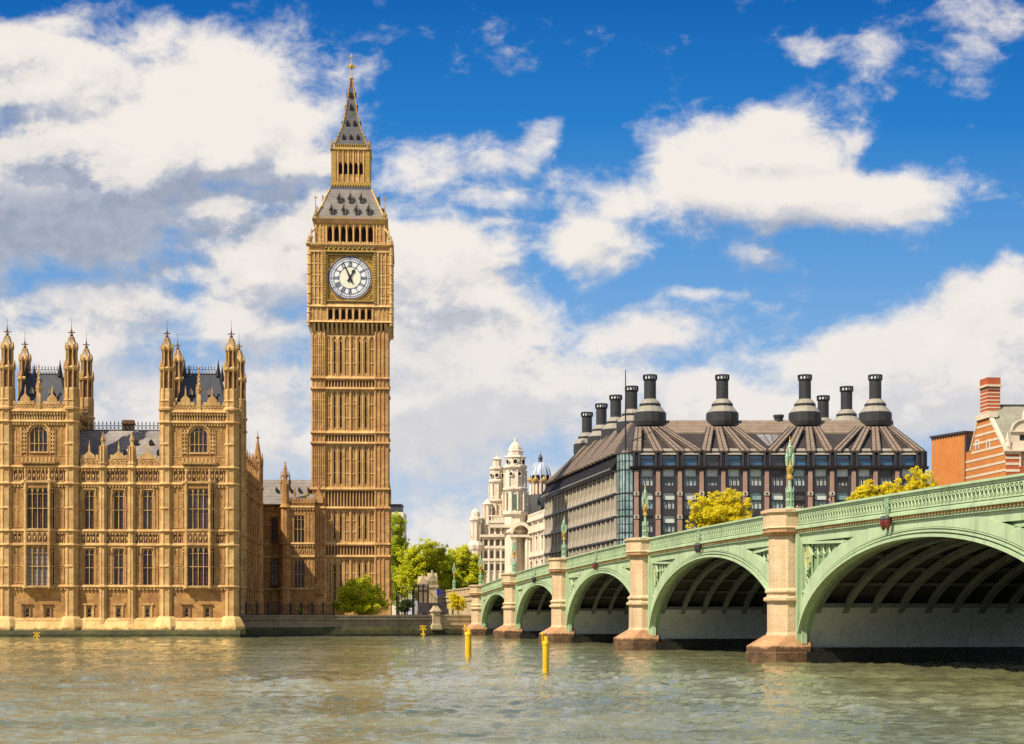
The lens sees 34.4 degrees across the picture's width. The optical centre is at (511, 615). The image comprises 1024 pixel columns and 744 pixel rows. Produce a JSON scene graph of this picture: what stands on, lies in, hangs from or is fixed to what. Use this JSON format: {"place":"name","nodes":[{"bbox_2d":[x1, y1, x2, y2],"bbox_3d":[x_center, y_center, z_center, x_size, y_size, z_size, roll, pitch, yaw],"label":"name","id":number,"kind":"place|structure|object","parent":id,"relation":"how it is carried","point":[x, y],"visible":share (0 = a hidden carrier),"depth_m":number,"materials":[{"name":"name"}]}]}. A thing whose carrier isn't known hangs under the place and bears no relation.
{"place":"outdoors","nodes":[
{"label":"outdoors","id":0,"kind":"place"},
{"bbox_2d":[413,584,428,614],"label":"iron gate","id":1,"kind":"structure","parent":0,"point":[423,593],"depth_m":284.49,"materials":[{"name":"black metal"}]},
{"bbox_2d":[416,573,426,614],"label":"gate pier","id":2,"kind":"structure","parent":0,"point":[422,579],"depth_m":289.32,"materials":[{"name":"stone"}]},
{"bbox_2d":[426,570,438,614],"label":"gate pier","id":3,"kind":"structure","parent":0,"point":[432,581],"depth_m":283.25,"materials":[{"name":"stone"}]},
{"bbox_2d":[0,635,1023,743],"bbox_3d":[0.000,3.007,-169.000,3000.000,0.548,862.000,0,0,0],"label":"water","id":4,"kind":"structure","parent":0,"point":[441,689],"depth_m":61.92,"materials":[{"name":"liquid"}]},
{"bbox_2d":[239,615,470,636],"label":"embankment wall","id":5,"kind":"structure","parent":4,"relation":"in","point":[323,625],"depth_m":243.34,"materials":[{"name":"stone"}]},
{"bbox_2d":[429,606,441,629],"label":"stone post","id":6,"kind":"object","parent":5,"relation":"on","point":[435,611],"visible":1,"depth_m":248.38,"materials":[{"name":"stone"}]},
{"bbox_2d":[464,625,471,655],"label":"river post","id":7,"kind":"object","parent":4,"relation":"in","point":[468,633],"visible":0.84,"depth_m":118.93,"materials":[{"name":"yellow metal"}]},
{"bbox_2d":[541,632,548,672],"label":"river post","id":8,"kind":"object","parent":4,"relation":"in","point":[545,643],"visible":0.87,"depth_m":87.91,"materials":[{"name":"yellow metal"}]},
{"bbox_2d":[437,473,1023,662],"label":"arch bridge","id":9,"kind":"structure","parent":4,"relation":"in","point":[935,573],"depth_m":106.69,"materials":[{"name":"green paint"}]},
{"bbox_2d":[452,564,455,588],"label":"street lamp","id":10,"kind":"object","parent":9,"relation":"on","point":[454,581],"visible":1,"depth_m":285.08,"materials":[{"name":"green metal"}]},
{"bbox_2d":[478,553,482,584],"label":"street lamp","id":11,"kind":"object","parent":9,"relation":"on","point":[480,562],"visible":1,"depth_m":249.97,"materials":[{"name":"green metal"}]},
{"bbox_2d":[512,540,516,572],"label":"street lamp","id":12,"kind":"object","parent":9,"relation":"on","point":[514,547],"visible":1,"depth_m":218.36,"materials":[{"name":"green metal"}]},
{"bbox_2d":[561,518,566,557],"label":"street lamp","id":13,"kind":"object","parent":9,"relation":"on","point":[564,531],"visible":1,"depth_m":184.01,"materials":[{"name":"green metal"}]},
{"bbox_2d":[642,487,648,536],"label":"street lamp","id":14,"kind":"object","parent":9,"relation":"on","point":[645,503],"visible":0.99,"depth_m":146.47,"materials":[{"name":"green metal"}]},
{"bbox_2d":[694,530,701,552],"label":"signal lamp","id":15,"kind":"object","parent":9,"relation":"attached to","point":[697,546],"visible":1,"depth_m":128.32,"materials":[{"name":"green metal"}]},
{"bbox_2d":[785,438,794,507],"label":"street lamp","id":16,"kind":"object","parent":9,"relation":"on","point":[789,459],"visible":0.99,"depth_m":107.37,"materials":[{"name":"green metal"}]},
{"bbox_2d":[879,497,891,530],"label":"signal lamp","id":17,"kind":"object","parent":9,"relation":"attached to","point":[885,521],"visible":1,"depth_m":90.55,"materials":[{"name":"green paint"}]},
{"bbox_2d":[0,0,1023,614],"label":"sky","id":18,"kind":"structure","parent":0,"point":[579,194],"materials":[{"name":"blue"}]},
{"label":"ground","id":19,"kind":"structure","parent":0,"visible":0},
{"bbox_2d":[0,319,315,637],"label":"gothic palace","id":20,"kind":"structure","parent":19,"relation":"on","point":[185,519],"depth_m":231.73,"materials":[{"name":"stone"}]},
{"bbox_2d":[22,547,23,585],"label":"side window","id":21,"kind":"structure","parent":20,"relation":"in","point":[22,547],"depth_m":230.03,"materials":[{"name":"stone"}]},
{"bbox_2d":[22,488,23,528],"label":"side window","id":22,"kind":"structure","parent":20,"relation":"in","point":[22,488],"depth_m":230.17,"materials":[{"name":"stone"}]},
{"bbox_2d":[23,608,30,617],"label":"window","id":23,"kind":"structure","parent":20,"relation":"in","point":[27,610],"depth_m":230.64,"materials":[{"name":"stone"}]},
{"bbox_2d":[26,547,47,586],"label":"window","id":24,"kind":"structure","parent":20,"relation":"in","point":[37,557],"depth_m":230.14,"materials":[{"name":"glass"}]},
{"bbox_2d":[26,488,47,529],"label":"window","id":25,"kind":"structure","parent":20,"relation":"in","point":[37,498],"depth_m":230.14,"materials":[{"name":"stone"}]},
{"bbox_2d":[28,426,48,452],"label":"window","id":26,"kind":"structure","parent":20,"relation":"in","point":[38,434],"depth_m":230.93,"materials":[{"name":"stone"}]},
{"bbox_2d":[51,547,54,585],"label":"side window","id":27,"kind":"structure","parent":20,"relation":"in","point":[52,548],"depth_m":230.31,"materials":[{"name":"stone"}]},
{"bbox_2d":[51,488,54,528],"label":"side window","id":28,"kind":"structure","parent":20,"relation":"in","point":[52,491],"depth_m":230.31,"materials":[{"name":"stone"}]},
{"bbox_2d":[84,490,93,528],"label":"window","id":29,"kind":"structure","parent":20,"relation":"in","point":[88,495],"depth_m":231.94,"materials":[{"name":"glass"}]},
{"bbox_2d":[84,549,93,584],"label":"window","id":30,"kind":"structure","parent":20,"relation":"in","point":[88,553],"depth_m":231.94,"materials":[{"name":"glass"}]},
{"bbox_2d":[85,608,92,617],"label":"window","id":31,"kind":"structure","parent":20,"relation":"in","point":[89,610],"depth_m":231.77,"materials":[{"name":"glass"}]},
{"bbox_2d":[114,549,123,584],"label":"window","id":32,"kind":"structure","parent":20,"relation":"in","point":[118,553],"depth_m":232.17,"materials":[{"name":"glass"}]},
{"bbox_2d":[114,491,123,528],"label":"window","id":33,"kind":"structure","parent":20,"relation":"in","point":[118,495],"depth_m":232.17,"materials":[{"name":"glass"}]},
{"bbox_2d":[143,549,152,584],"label":"window","id":34,"kind":"structure","parent":20,"relation":"in","point":[147,553],"depth_m":232.40,"materials":[{"name":"glass"}]},
{"bbox_2d":[143,491,152,528],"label":"window","id":35,"kind":"structure","parent":20,"relation":"in","point":[147,495],"depth_m":232.40,"materials":[{"name":"glass"}]},
{"bbox_2d":[182,547,184,585],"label":"side window","id":36,"kind":"structure","parent":20,"relation":"in","point":[182,547],"depth_m":231.55,"materials":[{"name":"stone"}]},
{"bbox_2d":[182,489,184,528],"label":"side window","id":37,"kind":"structure","parent":20,"relation":"in","point":[182,489],"depth_m":231.55,"materials":[{"name":"stone"}]},
{"bbox_2d":[187,488,207,529],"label":"window","id":38,"kind":"structure","parent":20,"relation":"in","point":[197,497],"depth_m":231.55,"materials":[{"name":"glass"}]},
{"bbox_2d":[187,547,208,586],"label":"window","id":39,"kind":"structure","parent":20,"relation":"in","point":[197,556],"depth_m":231.49,"materials":[{"name":"glass"}]},
{"bbox_2d":[189,427,208,453],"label":"window","id":40,"kind":"structure","parent":20,"relation":"in","point":[198,435],"depth_m":232.28,"materials":[{"name":"stone"}]},
{"bbox_2d":[211,547,214,585],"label":"side window","id":41,"kind":"structure","parent":20,"relation":"in","point":[212,548],"depth_m":231.83,"materials":[{"name":"stone"}]},
{"bbox_2d":[211,489,214,528],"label":"side window","id":42,"kind":"structure","parent":20,"relation":"in","point":[212,492],"depth_m":231.83,"materials":[{"name":"stone"}]},
{"bbox_2d":[270,559,278,585],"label":"window","id":43,"kind":"structure","parent":20,"relation":"in","point":[274,562],"depth_m":286.34,"materials":[{"name":"glass"}]},
{"bbox_2d":[270,517,278,542],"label":"window","id":44,"kind":"structure","parent":20,"relation":"in","point":[274,520],"depth_m":286.34,"materials":[{"name":"glass"}]},
{"bbox_2d":[294,560,304,587],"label":"window","id":45,"kind":"structure","parent":20,"relation":"in","point":[299,565],"depth_m":284.04,"materials":[{"name":"glass"}]},
{"bbox_2d":[294,515,304,541],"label":"window","id":46,"kind":"structure","parent":20,"relation":"in","point":[299,520],"depth_m":284.04,"materials":[{"name":"glass"}]},
{"bbox_2d":[245,602,334,614],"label":"iron railing","id":47,"kind":"object","parent":19,"relation":"on","point":[290,608],"visible":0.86,"depth_m":243.83,"materials":[{"name":"black metal"}]},
{"bbox_2d":[306,53,394,614],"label":"clock tower","id":48,"kind":"structure","parent":19,"relation":"on","point":[350,286],"depth_m":287.18,"materials":[{"name":"stone"}]},
{"bbox_2d":[334,564,335,598],"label":"slit window","id":49,"kind":"structure","parent":48,"relation":"in","point":[334,564],"depth_m":287.60,"materials":[{"name":"brown glass"}]},
{"bbox_2d":[334,450,335,483],"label":"slit window","id":50,"kind":"structure","parent":48,"relation":"in","point":[334,450],"depth_m":287.60,"materials":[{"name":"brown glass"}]},
{"bbox_2d":[334,396,335,427],"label":"slit window","id":51,"kind":"structure","parent":48,"relation":"in","point":[334,396],"depth_m":287.60,"materials":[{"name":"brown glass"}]},
{"bbox_2d":[334,341,335,372],"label":"slit window","id":52,"kind":"structure","parent":48,"relation":"in","point":[334,341],"depth_m":287.60,"materials":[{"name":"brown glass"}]},
{"bbox_2d":[340,451,341,483],"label":"slit window","id":53,"kind":"structure","parent":48,"relation":"in","point":[340,451],"depth_m":287.67,"materials":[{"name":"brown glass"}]},
{"bbox_2d":[340,396,341,427],"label":"slit window","id":54,"kind":"structure","parent":48,"relation":"in","point":[340,396],"depth_m":287.67,"materials":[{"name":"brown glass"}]},
{"bbox_2d":[340,341,341,372],"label":"slit window","id":55,"kind":"structure","parent":48,"relation":"in","point":[340,341],"depth_m":287.67,"materials":[{"name":"brown glass"}]},
{"bbox_2d":[365,451,366,483],"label":"slit window","id":56,"kind":"structure","parent":48,"relation":"in","point":[365,451],"depth_m":287.95,"materials":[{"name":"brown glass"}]},
{"bbox_2d":[365,396,366,427],"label":"slit window","id":57,"kind":"structure","parent":48,"relation":"in","point":[365,396],"depth_m":287.95,"materials":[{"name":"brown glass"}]},
{"bbox_2d":[365,341,366,372],"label":"slit window","id":58,"kind":"structure","parent":48,"relation":"in","point":[365,341],"depth_m":287.95,"materials":[{"name":"brown glass"}]},
{"bbox_2d":[330,574,390,614],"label":"bush","id":59,"kind":"object","parent":19,"relation":"on","point":[352,598],"visible":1,"depth_m":247.98,"materials":[{"name":"green plant"}]},
{"bbox_2d":[390,504,405,614],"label":"distant building","id":60,"kind":"structure","parent":19,"relation":"on","point":[397,508],"depth_m":472.00,"materials":[{"name":"stone"}]},
{"bbox_2d":[391,511,410,614],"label":"tree","id":61,"kind":"object","parent":19,"relation":"on","point":[398,542],"visible":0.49,"depth_m":328.97,"materials":[{"name":"green plant"}]},
{"bbox_2d":[396,590,412,614],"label":"iron fence","id":62,"kind":"object","parent":19,"relation":"on","point":[402,592],"visible":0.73,"depth_m":291.90,"materials":[{"name":"black metal"}]},
{"bbox_2d":[395,599,414,614],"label":"shrub","id":63,"kind":"object","parent":19,"relation":"on","point":[404,604],"visible":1,"depth_m":267.53,"materials":[{"name":"green plant"}]},
{"bbox_2d":[394,537,455,600],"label":"tree","id":64,"kind":"object","parent":19,"relation":"on","point":[424,563],"visible":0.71,"depth_m":317.01,"materials":[{"name":"green plant"}]},
{"bbox_2d":[418,603,447,614],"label":"parked van","id":65,"kind":"object","parent":19,"relation":"on","point":[424,608],"visible":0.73,"depth_m":266.97,"materials":[{"name":"metal"}]},
{"bbox_2d":[438,553,466,589],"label":"tree","id":66,"kind":"object","parent":19,"relation":"on","point":[459,580],"visible":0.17,"depth_m":323.87,"materials":[{"name":"green plant"}]},
{"bbox_2d":[448,591,467,614],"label":"shrub","id":67,"kind":"object","parent":19,"relation":"on","point":[457,602],"visible":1,"depth_m":256.64,"materials":[{"name":"yellow plant"}]},
{"bbox_2d":[446,544,486,587],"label":"tree","id":68,"kind":"object","parent":19,"relation":"on","point":[467,570],"visible":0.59,"depth_m":333.62,"materials":[{"name":"green plant"}]},
{"bbox_2d":[468,437,544,583],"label":"white stone palace","id":69,"kind":"structure","parent":19,"relation":"on","point":[512,511],"depth_m":378.72,"materials":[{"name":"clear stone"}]},
{"bbox_2d":[527,451,550,509],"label":"domed tower","id":70,"kind":"structure","parent":19,"relation":"on","point":[539,477],"depth_m":392.99,"materials":[{"name":"white stone"}]},
{"bbox_2d":[685,487,754,529],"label":"tree","id":71,"kind":"object","parent":19,"relation":"on","point":[723,510],"visible":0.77,"depth_m":245.09,"materials":[{"name":"yellow plant"}]},
{"bbox_2d":[541,370,928,563],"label":"office building","id":72,"kind":"structure","parent":19,"relation":"on","point":[607,473],"depth_m":272.44,"materials":[{"name":"brown metal"}]},
{"bbox_2d":[641,470,652,485],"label":"window","id":73,"kind":"structure","parent":72,"relation":"in","point":[646,475],"depth_m":270.31,"materials":[{"name":"grey glass"}]},
{"bbox_2d":[641,493,652,508],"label":"window","id":74,"kind":"structure","parent":72,"relation":"in","point":[650,495],"depth_m":270.31,"materials":[{"name":"grey glass"}]},
{"bbox_2d":[641,516,652,531],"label":"window","id":75,"kind":"structure","parent":72,"relation":"in","point":[648,518],"depth_m":270.31,"materials":[{"name":"grey glass"}]},
{"bbox_2d":[640,448,653,465],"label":"attic window","id":76,"kind":"structure","parent":72,"relation":"in","point":[645,460],"depth_m":269.91,"materials":[{"name":"blue glass"}]},
{"bbox_2d":[663,469,674,485],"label":"window","id":77,"kind":"structure","parent":72,"relation":"in","point":[668,475],"depth_m":270.31,"materials":[{"name":"grey glass"}]},
{"bbox_2d":[663,493,674,508],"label":"window","id":78,"kind":"structure","parent":72,"relation":"in","point":[668,498],"depth_m":270.31,"materials":[{"name":"grey glass"}]},
{"bbox_2d":[663,516,674,531],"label":"window","id":79,"kind":"structure","parent":72,"relation":"in","point":[668,521],"depth_m":270.31,"materials":[{"name":"grey glass"}]},
{"bbox_2d":[662,448,675,465],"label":"attic window","id":80,"kind":"structure","parent":72,"relation":"in","point":[667,460],"depth_m":269.91,"materials":[{"name":"blue glass"}]},
{"bbox_2d":[685,470,695,485],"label":"window","id":81,"kind":"structure","parent":72,"relation":"in","point":[690,475],"depth_m":270.31,"materials":[{"name":"grey glass"}]},
{"bbox_2d":[685,493,695,508],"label":"window","id":82,"kind":"structure","parent":72,"relation":"in","point":[688,496],"depth_m":270.31,"materials":[{"name":"grey glass"}]},
{"bbox_2d":[685,516,695,529],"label":"window","id":83,"kind":"structure","parent":72,"relation":"in","point":[686,517],"depth_m":270.31,"materials":[{"name":"grey glass"}]},
{"bbox_2d":[684,448,697,465],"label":"attic window","id":84,"kind":"structure","parent":72,"relation":"in","point":[689,460],"depth_m":269.91,"materials":[{"name":"blue glass"}]},
{"bbox_2d":[706,469,717,485],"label":"window","id":85,"kind":"structure","parent":72,"relation":"in","point":[711,475],"depth_m":270.31,"materials":[{"name":"grey glass"}]},
{"bbox_2d":[706,448,719,465],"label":"attic window","id":86,"kind":"structure","parent":72,"relation":"in","point":[711,460],"depth_m":269.91,"materials":[{"name":"black glass"}]},
{"bbox_2d":[728,469,739,485],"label":"window","id":87,"kind":"structure","parent":72,"relation":"in","point":[733,475],"depth_m":270.31,"materials":[{"name":"grey glass"}]},
{"bbox_2d":[728,448,741,465],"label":"attic window","id":88,"kind":"structure","parent":72,"relation":"in","point":[733,460],"depth_m":269.91,"materials":[{"name":"blue glass"}]},
{"bbox_2d":[750,469,761,485],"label":"window","id":89,"kind":"structure","parent":72,"relation":"in","point":[755,475],"depth_m":270.31,"materials":[{"name":"grey glass"}]},
{"bbox_2d":[750,493,761,508],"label":"window","id":90,"kind":"structure","parent":72,"relation":"in","point":[756,498],"depth_m":270.31,"materials":[{"name":"grey glass"}]},
{"bbox_2d":[749,448,762,465],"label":"attic window","id":91,"kind":"structure","parent":72,"relation":"in","point":[754,460],"depth_m":269.91,"materials":[{"name":"blue glass"}]},
{"bbox_2d":[638,469,915,536],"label":"window frame","id":92,"kind":"structure","parent":72,"relation":"in","point":[650,489],"depth_m":269.98,"materials":[{"name":"brown metal"}]},
{"bbox_2d":[772,470,782,485],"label":"window","id":93,"kind":"structure","parent":72,"relation":"in","point":[777,475],"depth_m":270.31,"materials":[{"name":"black glass"}]},
{"bbox_2d":[772,493,782,508],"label":"window","id":94,"kind":"structure","parent":72,"relation":"in","point":[777,498],"depth_m":270.31,"materials":[{"name":"grey glass"}]},
{"bbox_2d":[771,448,784,465],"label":"attic window","id":95,"kind":"structure","parent":72,"relation":"in","point":[776,460],"depth_m":269.91,"materials":[{"name":"black glass"}]},
{"bbox_2d":[793,469,804,485],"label":"window","id":96,"kind":"structure","parent":72,"relation":"in","point":[798,475],"depth_m":270.31,"materials":[{"name":"grey glass"}]},
{"bbox_2d":[794,493,804,507],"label":"window","id":97,"kind":"structure","parent":72,"relation":"in","point":[799,498],"depth_m":270.31,"materials":[{"name":"grey glass"}]},
{"bbox_2d":[794,448,806,465],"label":"attic window","id":98,"kind":"structure","parent":72,"relation":"in","point":[800,460],"depth_m":269.91,"materials":[{"name":"blue glass"}]},
{"bbox_2d":[815,469,826,485],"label":"window","id":99,"kind":"structure","parent":72,"relation":"in","point":[820,475],"depth_m":270.31,"materials":[{"name":"grey glass"}]},
{"bbox_2d":[815,493,826,505],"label":"window","id":100,"kind":"structure","parent":72,"relation":"in","point":[820,498],"depth_m":270.31,"materials":[{"name":"grey glass"}]},
{"bbox_2d":[815,448,828,465],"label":"attic window","id":101,"kind":"structure","parent":72,"relation":"in","point":[820,460],"depth_m":269.91,"materials":[{"name":"blue glass"}]},
{"bbox_2d":[837,469,848,485],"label":"window","id":102,"kind":"structure","parent":72,"relation":"in","point":[842,475],"depth_m":270.31,"materials":[{"name":"grey glass"}]},
{"bbox_2d":[837,493,848,501],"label":"window","id":103,"kind":"structure","parent":72,"relation":"in","point":[841,497],"depth_m":270.31,"materials":[{"name":"grey glass"}]},
{"bbox_2d":[836,448,849,465],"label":"attic window","id":104,"kind":"structure","parent":72,"relation":"in","point":[841,460],"depth_m":269.91,"materials":[{"name":"blue glass"}]},
{"bbox_2d":[858,469,869,485],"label":"window","id":105,"kind":"structure","parent":72,"relation":"in","point":[863,475],"depth_m":270.31,"materials":[{"name":"grey glass"}]},
{"bbox_2d":[858,448,871,465],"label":"attic window","id":106,"kind":"structure","parent":72,"relation":"in","point":[863,460],"depth_m":269.91,"materials":[{"name":"blue glass"}]},
{"bbox_2d":[880,469,891,485],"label":"window","id":107,"kind":"structure","parent":72,"relation":"in","point":[885,475],"depth_m":270.31,"materials":[{"name":"black glass"}]},
{"bbox_2d":[880,448,893,465],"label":"attic window","id":108,"kind":"structure","parent":72,"relation":"in","point":[885,460],"depth_m":269.91,"materials":[{"name":"blue glass"}]},
{"bbox_2d":[902,469,913,485],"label":"window","id":109,"kind":"structure","parent":72,"relation":"in","point":[904,472],"depth_m":270.31,"materials":[{"name":"grey glass"}]},
{"bbox_2d":[902,448,915,465],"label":"attic window","id":110,"kind":"structure","parent":72,"relation":"in","point":[907,460],"depth_m":269.91,"materials":[{"name":"blue glass"}]},
{"bbox_2d":[846,479,875,500],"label":"tree","id":111,"kind":"object","parent":19,"relation":"on","point":[864,488],"visible":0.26,"depth_m":239.40,"materials":[{"name":"yellow plant"}]},
{"bbox_2d":[870,478,908,496],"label":"tree","id":112,"kind":"object","parent":19,"relation":"on","point":[886,488],"visible":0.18,"depth_m":239.46,"materials":[{"name":"yellow plant"}]},
{"bbox_2d":[901,466,938,491],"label":"tree","id":113,"kind":"object","parent":19,"relation":"on","point":[914,484],"visible":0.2,"depth_m":239.45,"materials":[{"name":"yellow plant"}]},
{"bbox_2d":[930,431,973,485],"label":"brick building","id":114,"kind":"structure","parent":19,"relation":"on","point":[949,450],"depth_m":288.57,"materials":[{"name":"orange brick"}]},
{"bbox_2d":[966,377,1023,481],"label":"striped brick house","id":115,"kind":"structure","parent":19,"relation":"on","point":[997,447],"depth_m":274.87,"materials":[{"name":"brick"}]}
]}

